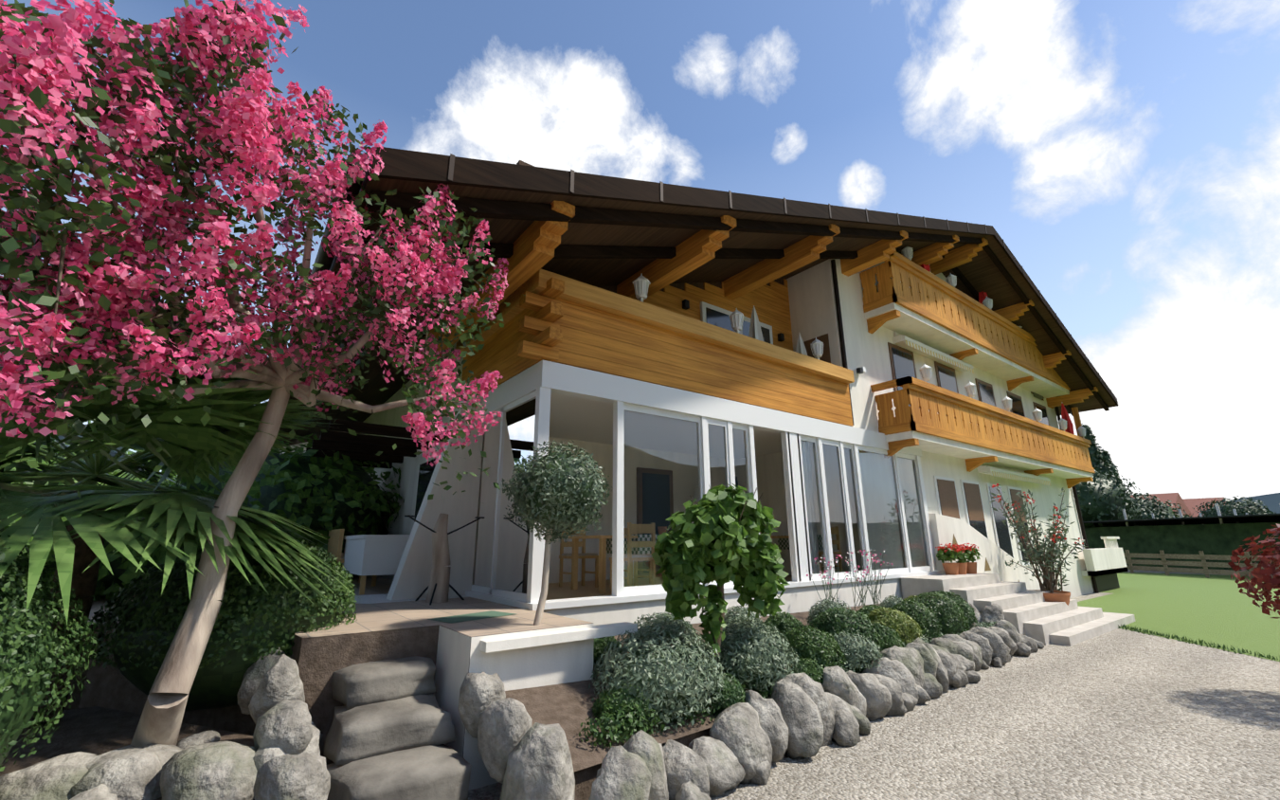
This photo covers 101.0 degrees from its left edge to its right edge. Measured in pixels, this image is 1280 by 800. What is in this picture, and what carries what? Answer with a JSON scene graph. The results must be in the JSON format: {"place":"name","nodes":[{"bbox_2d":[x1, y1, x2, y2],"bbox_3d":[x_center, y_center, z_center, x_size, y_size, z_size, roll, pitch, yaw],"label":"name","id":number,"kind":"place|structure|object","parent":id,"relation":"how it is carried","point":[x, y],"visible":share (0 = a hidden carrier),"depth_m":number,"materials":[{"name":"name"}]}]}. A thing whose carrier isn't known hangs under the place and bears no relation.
{"place":"outdoors","nodes":[
{"label":"outdoors","id":0,"kind":"place"},
{"bbox_2d":[270,441,311,453],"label":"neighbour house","id":1,"kind":"structure","parent":0,"point":[297,444],"depth_m":21.73,"materials":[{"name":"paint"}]},
{"bbox_2d":[0,0,1279,499],"label":"sky","id":2,"kind":"structure","parent":0,"point":[1126,153],"materials":[{"name":"blue"}]},
{"bbox_2d":[43,569,1279,799],"bbox_3d":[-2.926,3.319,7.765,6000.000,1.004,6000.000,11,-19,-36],"label":"ground","id":3,"kind":"structure","parent":0,"point":[1120,713],"depth_m":4.51,"materials":[{"name":"grey gravel"}]},
{"bbox_2d":[0,0,524,746],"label":"crape myrtle","id":4,"kind":"object","parent":3,"relation":"on","point":[64,294],"visible":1,"depth_m":3.04,"materials":[{"name":"pink blossom petals"},{"name":"green leaf"},{"name":"pale bark"}]},
{"bbox_2d":[325,528,377,586],"bbox_3d":[-4.891,2.664,8.946,0.620,0.900,1.200,11,-19,-36],"label":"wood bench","id":5,"kind":"object","parent":3,"relation":"on","point":[335,543],"visible":0.31,"depth_m":8.55,"materials":[{"name":"brown wood"}]},
{"bbox_2d":[342,534,410,594],"bbox_3d":[-3.923,2.489,8.105,0.940,0.790,1.640,11,-19,-36],"label":"covered table","id":6,"kind":"object","parent":3,"relation":"on","point":[365,555],"visible":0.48,"depth_m":7.43,"materials":[{"name":"white fabric"}]},
{"bbox_2d":[323,655,471,799],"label":"stone steps","id":7,"kind":"structure","parent":3,"relation":"on","point":[390,733],"depth_m":3.49,"materials":[{"name":"grey stone"}]},
{"bbox_2d":[404,512,484,605],"bbox_3d":[-2.352,1.873,6.293,0.859,1.036,0.508,2,-15,-9],"label":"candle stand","id":8,"kind":"object","parent":3,"relation":"on","point":[438,586],"visible":0.96,"depth_m":6.28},
{"bbox_2d":[0,593,975,799],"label":"beds","id":9,"kind":"object","parent":3,"relation":"on","point":[99,730],"visible":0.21,"depth_m":3.74,"materials":[{"name":"soil"}]},
{"bbox_2d":[0,273,360,722],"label":"fan palm","id":10,"kind":"object","parent":9,"relation":"on","point":[191,444],"visible":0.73,"depth_m":3.77,"materials":[{"name":"green plant"}]},
{"bbox_2d":[578,620,996,747],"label":"ground cover plants","id":11,"kind":"object","parent":9,"relation":"in","point":[609,725],"visible":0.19,"depth_m":3.73,"materials":[{"name":"green plant"}]},
{"bbox_2d":[0,527,977,771],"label":"hedges","id":12,"kind":"object","parent":3,"relation":"on","point":[656,664],"visible":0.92,"depth_m":4.02,"materials":[{"name":"green plant"}]},
{"bbox_2d":[0,599,1044,799],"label":"rock wall","id":13,"kind":"structure","parent":3,"relation":"on","point":[754,736],"depth_m":3.42,"materials":[{"name":"grey stone"}]},
{"bbox_2d":[0,421,1276,607],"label":"trees","id":14,"kind":"object","parent":3,"relation":"on","point":[320,497],"visible":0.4,"depth_m":9.74,"materials":[{"name":"green plant"}]},
{"bbox_2d":[500,439,789,656],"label":"trees","id":15,"kind":"object","parent":3,"relation":"on","point":[721,541],"visible":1,"depth_m":4.62,"materials":[{"name":"green plant"}]},
{"bbox_2d":[276,146,1117,652],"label":"house","id":16,"kind":"structure","parent":3,"relation":"on","point":[667,395],"depth_m":9.00,"materials":[{"name":"white wood"}]},
{"bbox_2d":[558,526,598,587],"bbox_3d":[-0.943,2.426,8.200,0.460,0.920,0.460,11,-19,-36],"label":"chair","id":17,"kind":"object","parent":16,"relation":"on","point":[583,555],"visible":0.54,"depth_m":8.19,"materials":[{"name":"brown wood"}]},
{"bbox_2d":[568,526,667,593],"bbox_3d":[-0.042,2.379,8.009,1.900,0.900,0.924,11,-19,-36],"label":"dining table","id":18,"kind":"object","parent":16,"relation":"on","point":[604,545],"visible":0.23,"depth_m":7.59,"materials":[{"name":"wood"}]},
{"bbox_2d":[609,522,655,594],"bbox_3d":[-0.098,2.131,7.123,0.460,0.920,0.460,11,-19,-36],"label":"chair","id":19,"kind":"object","parent":16,"relation":"on","point":[630,528],"visible":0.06,"depth_m":7.01,"materials":[{"name":"brown wood"}]},
{"bbox_2d":[623,527,651,583],"bbox_3d":[-0.106,2.584,8.813,0.460,0.920,0.460,11,-19,-36],"label":"chair","id":20,"kind":"object","parent":16,"relation":"on","point":[649,569],"depth_m":8.72,"materials":[{"name":"brown wood"}]},
{"bbox_2d":[632,272,650,302],"bbox_3d":[0.022,-1.549,7.430,0.240,0.526,0.257,11,-19,-36],"label":"lantern","id":21,"kind":"object","parent":16,"relation":"on","point":[641,282],"visible":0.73,"depth_m":7.37,"materials":[{"name":"white paint"}]},
{"bbox_2d":[692,486,699,502],"bbox_3d":[1.274,2.624,10.600,0.400,1.750,0.400,11,-19,-36],"label":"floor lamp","id":22,"kind":"object","parent":16,"relation":"on","point":[696,494],"depth_m":10.69,"materials":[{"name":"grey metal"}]},
{"bbox_2d":[729,307,744,333],"bbox_3d":[1.577,-1.254,8.569,0.240,0.526,0.257,11,-19,-36],"label":"lantern","id":23,"kind":"object","parent":16,"relation":"on","point":[736,316],"visible":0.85,"depth_m":8.51,"materials":[{"name":"white paint"}]},
{"bbox_2d":[748,305,763,341],"bbox_3d":[2.151,-0.723,9.668,0.380,2.200,0.400,11,-19,-36],"label":"white parasol","id":24,"kind":"object","parent":16,"relation":"on","point":[755,330],"visible":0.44,"depth_m":9.78,"materials":[{"name":"white fabric"}]},
{"bbox_2d":[770,534,823,549],"bbox_3d":[3.356,3.038,10.560,1.700,0.900,0.924,11,-19,-36],"label":"dining table","id":25,"kind":"object","parent":16,"relation":"on","point":[783,542],"visible":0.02,"depth_m":10.57,"materials":[{"name":"wood"}]},
{"bbox_2d":[795,332,807,355],"bbox_3d":[3.288,-0.403,10.602,0.380,2.050,0.400,11,-19,-36],"label":"white parasol","id":26,"kind":"object","parent":16,"relation":"on","point":[801,348],"visible":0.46,"depth_m":10.74,"materials":[{"name":"white fabric"}]},
{"bbox_2d":[800,440,820,573],"bbox_3d":[2.797,1.814,9.029,0.550,2.320,0.094,11,-19,-36],"label":"curtain","id":27,"kind":"object","parent":16,"relation":"hanging from","point":[808,483],"depth_m":9.12,"materials":[{"name":"white fabric"}]},
{"bbox_2d":[810,336,823,359],"bbox_3d":[3.307,-0.927,9.837,0.240,0.526,0.257,11,-19,-36],"label":"lantern","id":28,"kind":"object","parent":16,"relation":"on","point":[817,346],"visible":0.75,"depth_m":9.78,"materials":[{"name":"white paint"}]},
{"bbox_2d":[818,525,842,573],"bbox_3d":[3.380,2.806,9.732,0.460,0.920,0.460,11,-19,-36],"label":"chair","id":29,"kind":"object","parent":16,"relation":"on","point":[838,551],"depth_m":9.68,"materials":[{"name":"brown wood"}]},
{"bbox_2d":[901,246,913,260],"bbox_3d":[6.027,-3.265,11.882,0.240,0.526,0.257,11,-19,-36],"label":"lantern","id":30,"kind":"object","parent":16,"relation":"on","point":[906,251],"visible":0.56,"depth_m":11.82,"materials":[{"name":"white paint"}]},
{"bbox_2d":[919,361,931,382],"bbox_3d":[6.046,-0.542,11.152,0.240,0.526,0.257,11,-19,-36],"label":"lantern","id":31,"kind":"object","parent":16,"relation":"on","point":[925,369],"visible":0.83,"depth_m":11.09,"materials":[{"name":"white paint"}]},
{"bbox_2d":[919,263,930,271],"bbox_3d":[6.824,-2.844,12.653,0.380,2.300,0.400,11,-19,-36],"label":"red parasol","id":32,"kind":"object","parent":16,"relation":"on","point":[926,266],"visible":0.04,"depth_m":12.64,"materials":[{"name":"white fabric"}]},
{"bbox_2d":[892,331,973,373],"bbox_3d":[7.272,-1.125,12.966,3.600,0.425,0.275,11,-19,-36],"label":"awning","id":33,"kind":"object","parent":16,"relation":"attached to","point":[918,348],"visible":1,"depth_m":12.63,"materials":[{"name":"white paint"}]},
{"bbox_2d":[945,273,956,287],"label":"lantern","id":34,"kind":"object","parent":16,"relation":"on","point":[950,279],"visible":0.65,"depth_m":13.11,"materials":[{"name":"white paint"}]},
{"bbox_2d":[964,380,975,397],"bbox_3d":[7.800,-0.209,12.438,0.240,0.526,0.257,11,-19,-36],"label":"lantern","id":35,"kind":"object","parent":16,"relation":"on","point":[970,388],"visible":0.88,"depth_m":12.39,"materials":[{"name":"white glass"}]},
{"bbox_2d":[978,290,991,309],"bbox_3d":[9.695,-2.300,14.756,0.380,2.300,0.400,11,-19,-36],"label":"red parasol","id":36,"kind":"object","parent":16,"relation":"on","point":[982,295],"visible":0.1,"depth_m":14.87,"materials":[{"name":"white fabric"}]},
{"bbox_2d":[982,296,992,308],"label":"lantern","id":37,"kind":"object","parent":16,"relation":"on","point":[987,302],"visible":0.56,"depth_m":14.39,"materials":[{"name":"white paint"}]},
{"bbox_2d":[1001,395,1011,411],"bbox_3d":[9.554,0.123,13.723,0.240,0.526,0.257,11,-19,-36],"label":"lantern","id":38,"kind":"object","parent":16,"relation":"on","point":[1006,402],"visible":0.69,"depth_m":13.67,"materials":[{"name":"white glass"}]},
{"bbox_2d":[977,464,1050,485],"bbox_3d":[10.400,2.053,14.552,4.400,0.425,0.275,11,-19,-36],"label":"awning","id":39,"kind":"object","parent":16,"relation":"attached to","point":[1009,474],"visible":0.96,"depth_m":14.03,"materials":[{"name":"white paint"}]},
{"bbox_2d":[1031,406,1042,422],"bbox_3d":[11.308,0.455,15.009,0.240,0.526,0.257,11,-19,-36],"label":"lantern","id":40,"kind":"object","parent":16,"relation":"on","point":[1036,413],"visible":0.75,"depth_m":14.96,"materials":[{"name":"white glass"}]},
{"bbox_2d":[1057,416,1067,431],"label":"lantern","id":41,"kind":"object","parent":16,"relation":"on","point":[1062,423],"visible":0.79,"depth_m":16.24,"materials":[{"name":"white glass"}]},
{"bbox_2d":[1061,401,1074,433],"bbox_3d":[13.940,1.151,17.143,0.380,2.250,0.400,11,-19,-36],"label":"red parasol","id":42,"kind":"object","parent":16,"relation":"on","point":[1066,417],"visible":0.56,"depth_m":17.20,"materials":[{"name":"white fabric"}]},
{"bbox_2d":[1077,426,1085,437],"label":"lantern","id":43,"kind":"object","parent":16,"relation":"on","point":[1081,430],"visible":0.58,"depth_m":17.35,"materials":[{"name":"white glass"}]},
{"bbox_2d":[900,513,1135,646],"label":"stairs","id":44,"kind":"structure","parent":3,"relation":"on","point":[1026,607],"depth_m":10.17,"materials":[{"name":"paint"}]},
{"bbox_2d":[935,542,981,575],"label":"geraniums","id":45,"kind":"object","parent":44,"relation":"on","point":[962,554],"visible":1,"depth_m":10.52,"materials":[{"name":"plant"}]},
{"bbox_2d":[989,483,1087,605],"bbox_3d":[8.213,3.010,10.786,1.640,2.707,1.259,11,-19,-36],"label":"potted plant","id":46,"kind":"object","parent":44,"relation":"on","point":[1053,595],"visible":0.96,"depth_m":10.75,"materials":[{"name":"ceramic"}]},
{"bbox_2d":[998,503,1074,590],"bbox_3d":[9.285,3.567,12.118,1.215,2.420,1.435,11,-19,-36],"label":"oleander","id":47,"kind":"object","parent":46,"relation":"in","point":[1054,563],"visible":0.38,"depth_m":12.08,"materials":[{"name":"green plant"}]},
{"bbox_2d":[1079,503,1279,570],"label":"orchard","id":48,"kind":"object","parent":3,"relation":"on","point":[1218,534],"visible":0.44,"depth_m":26.95,"materials":[{"name":"leaf foliage"},{"name":"bark"}]},
{"bbox_2d":[1117,624,1279,661],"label":"lawn edge tufts","id":49,"kind":"object","parent":3,"relation":"on","point":[1183,640],"visible":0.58,"depth_m":8.66,"materials":[{"name":"green plant"}]},
{"bbox_2d":[1123,549,1279,577],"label":"fence","id":50,"kind":"object","parent":3,"relation":"on","point":[1201,555],"visible":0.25,"depth_m":23.60,"materials":[{"name":"brown wood"}]},
{"bbox_2d":[1227,522,1279,618],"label":"shrub","id":51,"kind":"object","parent":3,"relation":"on","point":[1260,577],"visible":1,"depth_m":5.93,"materials":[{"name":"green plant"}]},
{"bbox_2d":[1130,492,1225,517],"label":"roofs","id":52,"kind":"structure","parent":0,"point":[1188,505],"depth_m":84.87,"materials":[{"name":"paint"}]},
{"bbox_2d":[1227,492,1279,513],"bbox_3d":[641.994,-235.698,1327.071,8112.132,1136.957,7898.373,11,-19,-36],"label":"mountains","id":53,"kind":"structure","parent":0,"point":[1271,501],"depth_m":3368.14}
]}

